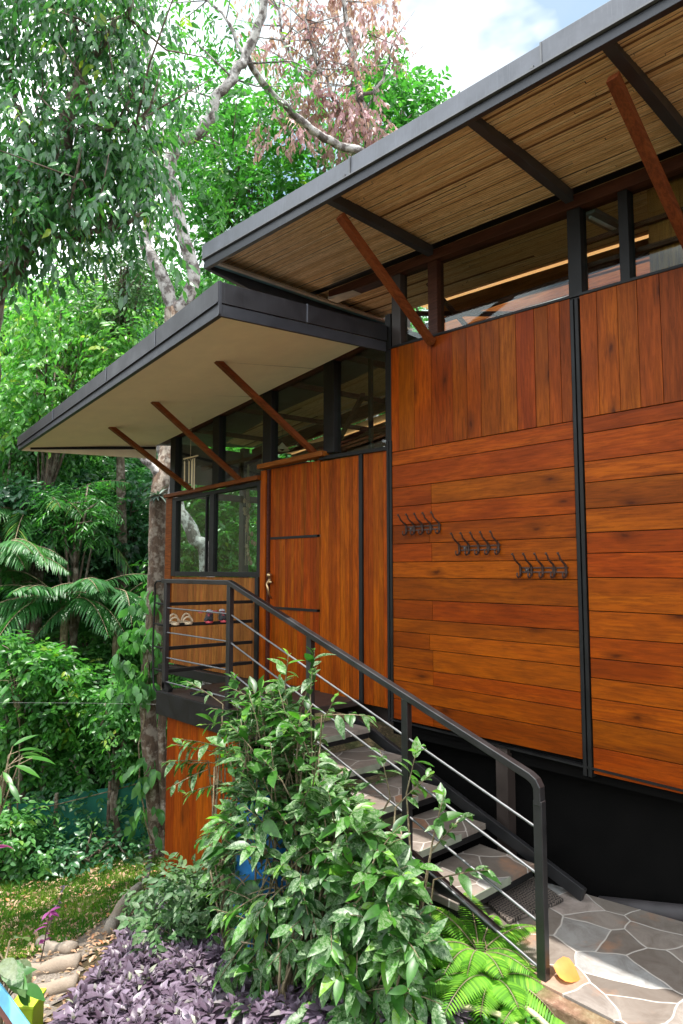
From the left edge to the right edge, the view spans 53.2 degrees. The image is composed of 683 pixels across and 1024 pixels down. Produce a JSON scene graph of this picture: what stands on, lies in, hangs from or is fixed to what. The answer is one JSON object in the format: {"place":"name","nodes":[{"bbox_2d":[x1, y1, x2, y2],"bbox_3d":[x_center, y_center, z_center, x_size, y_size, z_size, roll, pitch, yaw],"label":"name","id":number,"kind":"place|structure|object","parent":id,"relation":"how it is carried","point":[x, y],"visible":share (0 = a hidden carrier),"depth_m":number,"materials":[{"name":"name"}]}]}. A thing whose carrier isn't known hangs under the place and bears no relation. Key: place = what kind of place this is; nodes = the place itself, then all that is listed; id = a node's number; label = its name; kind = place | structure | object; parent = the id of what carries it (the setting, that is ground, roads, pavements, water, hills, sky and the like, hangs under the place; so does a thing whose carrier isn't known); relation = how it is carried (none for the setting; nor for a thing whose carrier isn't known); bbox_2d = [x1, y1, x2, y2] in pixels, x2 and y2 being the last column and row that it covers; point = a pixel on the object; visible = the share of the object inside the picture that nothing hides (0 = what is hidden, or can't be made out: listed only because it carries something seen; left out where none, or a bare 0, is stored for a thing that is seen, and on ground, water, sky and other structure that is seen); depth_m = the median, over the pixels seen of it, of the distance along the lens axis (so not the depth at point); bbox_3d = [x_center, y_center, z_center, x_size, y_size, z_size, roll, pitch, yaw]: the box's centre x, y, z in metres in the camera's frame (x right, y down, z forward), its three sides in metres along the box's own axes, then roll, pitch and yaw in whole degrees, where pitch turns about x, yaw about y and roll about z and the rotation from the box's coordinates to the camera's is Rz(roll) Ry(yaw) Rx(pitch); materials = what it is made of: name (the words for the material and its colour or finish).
{"place":"outdoors","nodes":[
{"label":"outdoors","id":0,"kind":"place"},
{"bbox_2d":[3,900,115,1023],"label":"gravel path","id":1,"kind":"structure","parent":0,"point":[55,976],"depth_m":5.43,"materials":[{"name":"stone"},{"name":"soil"},{"name":"dry leaf litter"}]},
{"bbox_2d":[0,936,31,1023],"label":"broadleaf plant","id":2,"kind":"object","parent":1,"relation":"on","point":[12,973],"visible":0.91,"depth_m":3.73,"materials":[{"name":"green plant"}]},
{"bbox_2d":[14,988,46,1023],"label":"lime planter","id":3,"kind":"object","parent":1,"relation":"on","point":[33,1011],"visible":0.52,"depth_m":4.03,"materials":[{"name":"plastic"}]},
{"bbox_2d":[0,966,45,1023],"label":"broadleaf plant","id":4,"kind":"object","parent":3,"relation":"in","point":[33,990],"visible":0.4,"depth_m":3.82,"materials":[{"name":"green plant"}]},
{"bbox_2d":[14,973,78,998],"bbox_3d":[-2.043,3.312,4.732,0.415,0.203,0.146,0,-5,-4],"label":"stone edging","id":5,"kind":"object","parent":1,"relation":"on","point":[59,985],"visible":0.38,"depth_m":4.70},
{"bbox_2d":[31,952,81,975],"bbox_3d":[-2.268,3.436,5.151,0.590,0.207,0.144,0,-5,1],"label":"stone edging","id":6,"kind":"object","parent":1,"relation":"on","point":[62,963],"visible":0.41,"depth_m":5.10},
{"bbox_2d":[0,625,401,1023],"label":"ground","id":7,"kind":"structure","parent":0,"point":[385,730],"depth_m":12.88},
{"bbox_2d":[0,982,29,1023],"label":"painted board","id":8,"kind":"object","parent":7,"relation":"on","point":[11,1012],"visible":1,"depth_m":3.56,"materials":[{"name":"blue paint"}]},
{"bbox_2d":[0,665,35,808],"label":"broadleaf plant","id":9,"kind":"object","parent":7,"relation":"on","point":[4,689],"visible":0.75,"depth_m":9.51,"materials":[{"name":"green plant"}]},
{"bbox_2d":[0,735,55,814],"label":"broadleaf plant","id":10,"kind":"object","parent":7,"relation":"on","point":[6,777],"visible":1,"depth_m":5.20,"materials":[{"name":"green plant"}]},
{"bbox_2d":[0,289,62,372],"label":"forest tree","id":11,"kind":"object","parent":7,"relation":"on","point":[3,335],"visible":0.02,"depth_m":27.51,"materials":[{"name":"green plant"}]},
{"bbox_2d":[0,794,66,888],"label":"leafy shrub","id":12,"kind":"object","parent":7,"relation":"on","point":[21,827],"visible":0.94,"depth_m":8.80,"materials":[{"name":"green plant"}]},
{"bbox_2d":[0,538,72,597],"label":"palm","id":13,"kind":"object","parent":7,"relation":"on","point":[26,552],"visible":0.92,"depth_m":11.00,"materials":[{"name":"green plant"}]},
{"bbox_2d":[0,629,79,803],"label":"leafy shrub","id":14,"kind":"object","parent":7,"relation":"on","point":[23,651],"visible":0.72,"depth_m":9.64,"materials":[{"name":"green plant"}]},
{"bbox_2d":[0,734,81,801],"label":"leafy shrub","id":15,"kind":"object","parent":7,"relation":"on","point":[32,764],"visible":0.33,"depth_m":9.89,"materials":[{"name":"green plant"}]},
{"bbox_2d":[0,473,83,657],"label":"leafy shrub","id":16,"kind":"object","parent":7,"relation":"on","point":[14,499],"visible":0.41,"depth_m":12.17,"materials":[{"name":"green plant"}]},
{"bbox_2d":[5,258,87,299],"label":"forest tree","id":17,"kind":"object","parent":7,"relation":"on","point":[46,281],"visible":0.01,"depth_m":36.52,"materials":[{"name":"green plant"}]},
{"bbox_2d":[35,907,59,961],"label":"garden plant","id":18,"kind":"object","parent":7,"relation":"on","point":[50,914],"visible":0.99,"depth_m":5.24,"materials":[{"name":"purple plant"}]},
{"bbox_2d":[2,772,95,825],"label":"leafy shrub","id":19,"kind":"object","parent":7,"relation":"on","point":[60,795],"visible":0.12,"depth_m":9.73,"materials":[{"name":"green plant"}]},
{"bbox_2d":[0,398,104,585],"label":"broadleaf tree","id":20,"kind":"object","parent":7,"relation":"on","point":[23,467],"visible":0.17,"depth_m":13.23,"materials":[{"name":"green plant"}]},
{"bbox_2d":[1,281,105,370],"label":"forest tree","id":21,"kind":"object","parent":7,"relation":"on","point":[35,328],"depth_m":28.48,"materials":[{"name":"green plant"}]},
{"bbox_2d":[0,507,107,638],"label":"leafy shrub","id":22,"kind":"object","parent":7,"relation":"on","point":[53,581],"visible":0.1,"depth_m":13.40,"materials":[{"name":"green plant"}]},
{"bbox_2d":[35,935,78,953],"bbox_3d":[-2.382,3.595,5.652,0.528,0.200,0.150,-4,-6,36],"label":"stone edging","id":23,"kind":"object","parent":7,"relation":"on","point":[66,947],"visible":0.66,"depth_m":5.56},
{"bbox_2d":[47,885,67,931],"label":"garden plant","id":24,"kind":"object","parent":7,"relation":"on","point":[63,886],"visible":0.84,"depth_m":6.02,"materials":[{"name":"purple plant"}]},
{"bbox_2d":[11,639,112,800],"bbox_3d":[-4.136,3.479,10.163,1.623,3.115,2.051,4,-7,-42],"label":"leafy shrub","id":25,"kind":"object","parent":7,"relation":"on","point":[69,692],"visible":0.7,"depth_m":9.76,"materials":[{"name":"green plant"}]},
{"bbox_2d":[0,480,139,643],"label":"palm","id":26,"kind":"object","parent":7,"relation":"on","point":[5,512],"visible":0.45,"depth_m":12.05,"materials":[{"name":"green plant"}]},
{"bbox_2d":[8,478,132,775],"bbox_3d":[-4.759,1.972,11.930,2.160,5.281,1.931,0,-5,-3],"label":"leafy shrub","id":27,"kind":"object","parent":7,"relation":"on","point":[77,534],"visible":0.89,"depth_m":11.85,"materials":[{"name":"green plant"}]},
{"bbox_2d":[0,570,147,654],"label":"palm","id":28,"kind":"object","parent":7,"relation":"on","point":[20,608],"visible":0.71,"depth_m":10.97,"materials":[{"name":"green plant"}]},
{"bbox_2d":[0,780,147,857],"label":"shade net fence","id":29,"kind":"object","parent":7,"relation":"on","point":[92,806],"visible":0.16,"depth_m":9.73,"materials":[{"name":"green net fabric"}]},
{"bbox_2d":[0,783,164,858],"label":"creeper","id":30,"kind":"object","parent":29,"relation":"attached to","point":[119,808],"visible":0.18,"depth_m":9.56,"materials":[{"name":"green plant"}]},
{"bbox_2d":[0,817,151,882],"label":"leafy shrub","id":31,"kind":"object","parent":7,"relation":"on","point":[63,860],"visible":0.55,"depth_m":9.01,"materials":[{"name":"green plant"}]},
{"bbox_2d":[0,381,157,661],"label":"forest tree","id":32,"kind":"object","parent":7,"relation":"on","point":[46,616],"visible":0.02,"depth_m":14.24,"materials":[{"name":"green plant"}]},
{"bbox_2d":[1,344,156,539],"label":"forest tree","id":33,"kind":"object","parent":7,"relation":"on","point":[76,388],"depth_m":16.40,"materials":[{"name":"green plant"}]},
{"bbox_2d":[28,912,132,1022],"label":"leaf litter","id":34,"kind":"object","parent":7,"relation":"on","point":[93,958],"visible":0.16,"depth_m":5.44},
{"bbox_2d":[233,779,303,973],"bbox_3d":[-0.417,2.205,4.221,0.500,1.080,0.500,4,-7,-42],"label":"blue barrel","id":35,"kind":"object","parent":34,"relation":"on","point":[244,867],"visible":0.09,"depth_m":4.02,"materials":[{"name":"plastic"}]},
{"bbox_2d":[0,264,163,646],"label":"yellow green tree","id":36,"kind":"object","parent":7,"relation":"on","point":[56,367],"visible":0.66,"depth_m":12.58,"materials":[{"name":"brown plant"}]},
{"bbox_2d":[0,851,163,957],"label":"leaf litter","id":37,"kind":"object","parent":7,"relation":"on","point":[36,932],"visible":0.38,"depth_m":7.51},
{"bbox_2d":[0,848,164,959],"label":"lawn grass","id":38,"kind":"structure","parent":7,"relation":"on","point":[40,912],"depth_m":7.48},
{"bbox_2d":[3,612,162,714],"bbox_3d":[-4.643,3.065,12.521,3.232,2.850,1.978,-1,-5,6],"label":"leafy shrub","id":39,"kind":"object","parent":7,"relation":"on","point":[90,649],"visible":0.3,"depth_m":12.21,"materials":[{"name":"green plant"}]},
{"bbox_2d":[18,264,151,339],"bbox_3d":[-13.123,-7.354,34.647,8.134,11.007,8.969,2,-5,-19],"label":"forest tree","id":40,"kind":"object","parent":7,"relation":"on","point":[66,302],"visible":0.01,"depth_m":33.44,"materials":[{"name":"green plant"}]},
{"bbox_2d":[17,575,162,782],"bbox_3d":[-3.967,2.962,11.695,2.852,3.737,2.917,1,-5,-9],"label":"palm","id":41,"kind":"object","parent":7,"relation":"on","point":[57,616],"visible":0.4,"depth_m":11.00,"materials":[{"name":"green plant"}]},
{"bbox_2d":[37,721,143,798],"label":"leafy shrub","id":42,"kind":"object","parent":7,"relation":"on","point":[88,778],"visible":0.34,"depth_m":9.90,"materials":[{"name":"green plant"}]},
{"bbox_2d":[0,626,182,807],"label":"slope ground cover","id":43,"kind":"object","parent":7,"relation":"on","point":[82,734],"depth_m":13.65,"materials":[{"name":"green plant"}]},
{"bbox_2d":[0,0,225,381],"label":"broadleaf tree","id":44,"kind":"object","parent":7,"relation":"on","point":[33,185],"visible":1,"depth_m":6.38,"materials":[{"name":"green plant"}]},
{"bbox_2d":[71,305,155,361],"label":"forest tree","id":45,"kind":"object","parent":7,"relation":"on","point":[142,338],"depth_m":30.97,"materials":[{"name":"green plant"}]},
{"bbox_2d":[1,368,229,643],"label":"forest tree","id":46,"kind":"object","parent":7,"relation":"on","point":[135,461],"depth_m":15.36,"materials":[{"name":"green plant"}]},
{"bbox_2d":[66,664,168,849],"bbox_3d":[-3.094,3.546,9.813,1.638,2.653,1.853,4,-7,-42],"label":"leafy shrub","id":47,"kind":"object","parent":7,"relation":"on","point":[119,733],"visible":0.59,"depth_m":9.51,"materials":[{"name":"green plant"}]},
{"bbox_2d":[54,458,180,701],"bbox_3d":[-5.003,1.370,14.357,3.649,5.237,2.301,0,-5,4],"label":"leafy shrub","id":48,"kind":"object","parent":7,"relation":"on","point":[92,477],"visible":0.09,"depth_m":14.04,"materials":[{"name":"green plant"}]},
{"bbox_2d":[52,223,183,678],"bbox_3d":[-4.205,-0.643,12.690,2.564,9.821,2.573,1,-5,-17],"label":"olive tree","id":49,"kind":"object","parent":7,"relation":"on","point":[119,283],"visible":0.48,"depth_m":12.98,"materials":[{"name":"green plant"}]},
{"bbox_2d":[102,882,143,934],"bbox_3d":[-2.163,3.900,6.743,0.174,0.375,1.506,1,-5,-6],"label":"stone edging","id":50,"kind":"object","parent":7,"relation":"on","point":[112,922],"visible":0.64,"depth_m":6.42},
{"bbox_2d":[48,455,204,614],"bbox_3d":[-4.383,1.441,13.942,3.489,5.534,3.825,1,-5,-7],"label":"dark tree","id":51,"kind":"object","parent":7,"relation":"on","point":[133,545],"visible":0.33,"depth_m":13.40,"materials":[{"name":"green plant"}]},
{"bbox_2d":[47,898,233,1023],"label":"purple ground cover","id":52,"kind":"object","parent":7,"relation":"on","point":[118,985],"visible":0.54,"depth_m":3.93,"materials":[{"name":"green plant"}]},
{"bbox_2d":[91,257,206,340],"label":"forest tree","id":53,"kind":"object","parent":7,"relation":"on","point":[158,303],"visible":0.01,"depth_m":36.37,"materials":[{"name":"green plant"}]},
{"bbox_2d":[143,306,163,337],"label":"forest tree","id":54,"kind":"object","parent":7,"relation":"on","point":[157,319],"depth_m":34.39,"materials":[{"name":"green plant"}]},
{"bbox_2d":[115,851,229,957],"bbox_3d":[-1.136,3.026,4.940,0.953,1.284,1.368,1,-5,-16],"label":"leaved shrub","id":55,"kind":"object","parent":7,"relation":"on","point":[185,914],"visible":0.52,"depth_m":4.67,"materials":[{"name":"green plant"}]},
{"bbox_2d":[157,678,192,834],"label":"leafy shrub","id":56,"kind":"object","parent":7,"relation":"on","point":[176,687],"visible":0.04,"depth_m":10.19,"materials":[{"name":"green plant"}]},
{"bbox_2d":[162,642,201,686],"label":"leafy shrub","id":57,"kind":"object","parent":7,"relation":"on","point":[178,679],"visible":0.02,"depth_m":11.18,"materials":[{"name":"green plant"}]},
{"bbox_2d":[128,446,256,684],"bbox_3d":[-2.206,1.558,12.199,3.327,6.899,3.206,0,-5,5],"label":"leaning tree","id":58,"kind":"object","parent":7,"relation":"on","point":[193,535],"visible":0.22,"depth_m":11.95,"materials":[{"name":"green plant"}]},
{"bbox_2d":[20,0,365,859],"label":"lichen tree","id":59,"kind":"object","parent":7,"relation":"on","point":[154,746],"visible":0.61,"depth_m":9.95,"materials":[{"name":"grey plant"}]},
{"bbox_2d":[99,591,176,854],"bbox_3d":[-2.612,2.776,8.884,0.970,3.494,0.855,4,-7,-42],"label":"climbing vine","id":60,"kind":"object","parent":59,"relation":"attached to","point":[139,689],"visible":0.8,"depth_m":8.83,"materials":[{"name":"green plant"}]},
{"bbox_2d":[140,485,167,503],"bbox_3d":[-2.474,-0.206,9.113,0.570,0.331,0.545,4,-7,-42],"label":"bromeliad","id":61,"kind":"object","parent":59,"relation":"attached to","point":[157,496],"visible":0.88,"depth_m":9.06,"materials":[{"name":"green plant"}]},
{"bbox_2d":[143,447,256,589],"bbox_3d":[-3.549,1.013,18.620,6.180,7.003,5.412,4,-7,-42],"label":"forest tree","id":62,"kind":"object","parent":7,"relation":"on","point":[230,521],"visible":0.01,"depth_m":17.75,"materials":[{"name":"green plant"}]},
{"bbox_2d":[175,272,235,297],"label":"forest tree","id":63,"kind":"object","parent":7,"relation":"on","point":[203,289],"depth_m":36.29,"materials":[{"name":"green plant"}]},
{"bbox_2d":[192,502,256,577],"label":"forest tree","id":64,"kind":"object","parent":7,"relation":"on","point":[252,526],"visible":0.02,"depth_m":17.72,"materials":[{"name":"green plant"}]},
{"bbox_2d":[141,55,341,286],"bbox_3d":[-1.933,-2.362,13.744,4.537,14.611,4.604,4,-7,-42],"label":"green tree","id":65,"kind":"object","parent":7,"relation":"on","point":[241,186],"visible":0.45,"depth_m":13.45,"materials":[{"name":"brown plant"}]},
{"bbox_2d":[235,429,341,461],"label":"forest tree","id":66,"kind":"object","parent":7,"relation":"on","point":[284,455],"visible":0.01,"depth_m":21.04,"materials":[{"name":"green plant"}]},
{"bbox_2d":[229,0,423,446],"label":"dry leaved tree","id":67,"kind":"object","parent":7,"relation":"on","point":[309,26],"visible":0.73,"depth_m":12.44,"materials":[{"name":"brown plant"}]},
{"bbox_2d":[160,646,501,1023],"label":"glossy bush","id":68,"kind":"object","parent":7,"relation":"on","point":[361,938],"visible":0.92,"depth_m":3.57,"materials":[{"name":"green plant"}]},
{"bbox_2d":[214,975,475,1023],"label":"purple ground cover","id":69,"kind":"object","parent":7,"relation":"on","point":[266,1007],"visible":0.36,"depth_m":3.45,"materials":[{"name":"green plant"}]},
{"bbox_2d":[17,0,682,903],"label":"wooden house","id":70,"kind":"structure","parent":7,"relation":"on","point":[513,404],"depth_m":4.68,"materials":[{"name":"brown wood"}]},
{"bbox_2d":[183,449,198,488],"bbox_3d":[-1.568,-0.610,7.124,0.056,0.780,0.290,4,-6,-36],"label":"wind chime","id":71,"kind":"object","parent":70,"relation":"hanging from","point":[193,487],"visible":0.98,"depth_m":7.12,"materials":[{"name":"brown wood"}]},
{"bbox_2d":[190,689,213,696],"bbox_3d":[-1.163,1.496,5.678,0.248,0.056,0.102,-3,-6,31],"label":"sandal","id":72,"kind":"object","parent":70,"relation":"on","point":[202,694],"visible":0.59,"depth_m":5.64,"materials":[{"name":"black paint"}]},
{"bbox_2d":[152,580,252,691],"bbox_3d":[-1.250,1.137,6.301,0.950,1.016,0.388,4,-7,-42],"label":"shoe rack","id":73,"kind":"object","parent":70,"relation":"on","point":[167,687],"visible":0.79,"depth_m":6.15,"materials":[{"name":"black paint"}]},
{"bbox_2d":[169,613,179,624],"bbox_3d":[-1.507,0.954,6.101,0.103,0.102,0.248,3,-5,-28],"label":"sandal","id":74,"kind":"object","parent":73,"relation":"on","point":[171,622],"visible":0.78,"depth_m":6.03,"materials":[{"name":"beige rubber"}]},
{"bbox_2d":[180,612,192,624],"bbox_3d":[-1.411,0.961,6.189,0.103,0.102,0.248,3,-5,-28],"label":"sandal","id":75,"kind":"object","parent":73,"relation":"on","point":[183,620],"visible":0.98,"depth_m":6.14,"materials":[{"name":"beige rubber"}]},
{"bbox_2d":[199,609,212,622],"bbox_3d":[-1.231,0.968,6.347,0.141,0.114,0.253,3,-5,-28],"label":"sneaker","id":76,"kind":"object","parent":73,"relation":"on","point":[208,618],"visible":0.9,"depth_m":6.26,"materials":[{"name":"grey fabric"}]},
{"bbox_2d":[213,609,225,621],"bbox_3d":[-1.121,0.977,6.448,0.131,0.114,0.255,3,-6,-30],"label":"sneaker","id":77,"kind":"object","parent":73,"relation":"on","point":[221,617],"visible":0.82,"depth_m":6.39,"materials":[{"name":"grey fabric"}]},
{"bbox_2d":[171,481,260,576],"bbox_3d":[-1.355,0.219,7.311,0.070,0.940,1.760,4,-7,-42],"label":"window frame","id":78,"kind":"structure","parent":70,"relation":"in","point":[211,507],"depth_m":7.32,"materials":[{"name":"black paint"}]},
{"bbox_2d":[243,465,253,564],"bbox_3d":[-1.018,0.030,7.426,0.102,1.104,0.122,4,-7,-42],"label":"shell mobile","id":79,"kind":"object","parent":70,"relation":"hanging from","point":[246,530],"visible":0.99,"depth_m":7.41,"materials":[{"name":"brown wood"}]},
{"bbox_2d":[278,428,289,451],"bbox_3d":[-0.662,-0.868,7.632,0.166,0.380,0.170,4,-7,-42],"label":"pendant lamp","id":80,"kind":"object","parent":70,"relation":"hanging from","point":[282,447],"visible":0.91,"depth_m":7.60,"materials":[{"name":"black paint"}]},
{"bbox_2d":[266,460,321,690],"bbox_3d":[-0.456,0.565,6.251,0.112,2.020,0.729,4,-7,-42],"label":"door","id":81,"kind":"structure","parent":70,"relation":"in","point":[294,575],"depth_m":6.26,"materials":[{"name":"brown wood"}]},
{"bbox_2d":[397,511,440,535],"bbox_3d":[0.572,0.089,5.077,0.105,0.164,0.348,4,-7,-42],"label":"coat rack","id":82,"kind":"object","parent":70,"relation":"attached to","point":[430,525],"visible":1,"depth_m":5.08,"materials":[{"name":"brown metal"}]},
{"bbox_2d":[450,531,500,555],"bbox_3d":[0.914,0.217,4.692,0.105,0.164,0.352,4,-7,-42],"label":"coat rack","id":83,"kind":"object","parent":70,"relation":"attached to","point":[478,549],"visible":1,"depth_m":4.70,"materials":[{"name":"brown metal"}]},
{"bbox_2d":[511,552,568,578],"bbox_3d":[1.248,0.339,4.316,0.105,0.164,0.348,4,-7,-42],"label":"coat rack","id":84,"kind":"object","parent":70,"relation":"attached to","point":[528,570],"visible":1,"depth_m":4.33,"materials":[{"name":"brown metal"}]},
{"bbox_2d":[586,208,618,230],"bbox_3d":[1.731,-1.908,4.490,0.392,0.058,0.098,4,-6,-36],"label":"strip light","id":85,"kind":"object","parent":70,"relation":"attached to","point":[602,219],"visible":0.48,"depth_m":4.44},
{"bbox_2d":[305,48,459,319],"bbox_3d":[1.470,-3.434,14.534,4.950,14.908,3.432,0,-5,6],"label":"green tree","id":86,"kind":"object","parent":7,"relation":"on","point":[404,94],"visible":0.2,"depth_m":14.73,"materials":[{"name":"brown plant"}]},
{"bbox_2d":[410,307,427,331],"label":"forest tree","id":87,"kind":"object","parent":7,"relation":"on","point":[424,319],"visible":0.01,"depth_m":38.37,"materials":[{"name":"green plant"}]},
{"bbox_2d":[450,988,508,1023],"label":"fern","id":88,"kind":"object","parent":7,"relation":"on","point":[470,1022],"visible":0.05,"depth_m":3.11,"materials":[{"name":"green plant"}]},
{"bbox_2d":[431,892,535,978],"bbox_3d":[0.666,2.093,3.347,0.600,0.150,0.590,4,-7,-42],"label":"fern","id":89,"kind":"object","parent":7,"relation":"on","point":[468,953],"visible":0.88,"depth_m":3.31,"materials":[{"name":"green plant"}]},
{"bbox_2d":[456,1003,518,1023],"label":"garden hose","id":90,"kind":"object","parent":7,"relation":"on","point":[497,1013],"visible":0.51,"depth_m":3.02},
{"bbox_2d":[423,924,556,1023],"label":"fern","id":91,"kind":"object","parent":7,"relation":"on","point":[517,986],"visible":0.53,"depth_m":3.06,"materials":[{"name":"green plant"}]},
{"bbox_2d":[450,996,542,1023],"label":"bank ground cover","id":92,"kind":"object","parent":7,"relation":"on","point":[487,1020],"visible":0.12,"depth_m":3.00,"materials":[{"name":"green plant"}]},
{"bbox_2d":[424,907,508,1023],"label":"fern","id":93,"kind":"object","parent":92,"relation":"on","point":[437,961],"visible":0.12,"depth_m":3.21,"materials":[{"name":"green plant"}]},
{"bbox_2d":[491,994,564,1023],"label":"fern","id":94,"kind":"object","parent":92,"relation":"on","point":[517,1014],"visible":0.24,"depth_m":2.96,"materials":[{"name":"green plant"}]},
{"bbox_2d":[474,995,548,1023],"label":"garden hose","id":95,"kind":"object","parent":7,"relation":"on","point":[534,1013],"visible":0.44,"depth_m":2.97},
{"bbox_2d":[433,934,614,1023],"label":"patio edge","id":96,"kind":"object","parent":7,"relation":"on","point":[564,1010],"depth_m":2.96,"materials":[{"name":"concrete"}]},
{"bbox_2d":[0,0,609,327],"label":"sky","id":97,"kind":"structure","parent":0,"point":[475,39],"materials":[{"name":"white"}]},
{"bbox_2d":[406,883,682,1023],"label":"patio","id":98,"kind":"structure","parent":0,"point":[627,961],"depth_m":3.34,"materials":[{"name":"stone"}]},
{"bbox_2d":[161,579,549,981],"bbox_3d":[-0.311,1.371,4.577,0.046,1.802,3.725,4,-7,-42],"label":"stair railing","id":99,"kind":"object","parent":98,"relation":"on","point":[530,776],"visible":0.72,"depth_m":3.81,"materials":[{"name":"grey paint"}]},
{"bbox_2d":[270,711,586,949],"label":"stone staircase","id":100,"kind":"structure","parent":98,"relation":"on","point":[510,871],"depth_m":4.22,"materials":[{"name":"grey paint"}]},
{"bbox_2d":[486,877,562,923],"bbox_3d":[1.011,2.208,3.942,0.525,0.018,0.430,3,-6,-29],"label":"doormat","id":101,"kind":"object","parent":98,"relation":"on","point":[522,894],"visible":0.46,"depth_m":3.84,"materials":[{"name":"rubber"}]},
{"bbox_2d":[553,956,579,982],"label":"fallen leaf","id":102,"kind":"object","parent":98,"relation":"on","point":[565,969],"visible":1,"depth_m":3.16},
{"bbox_2d":[598,896,682,921],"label":"drain pipe","id":103,"kind":"object","parent":98,"relation":"on","point":[671,910],"visible":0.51,"depth_m":3.77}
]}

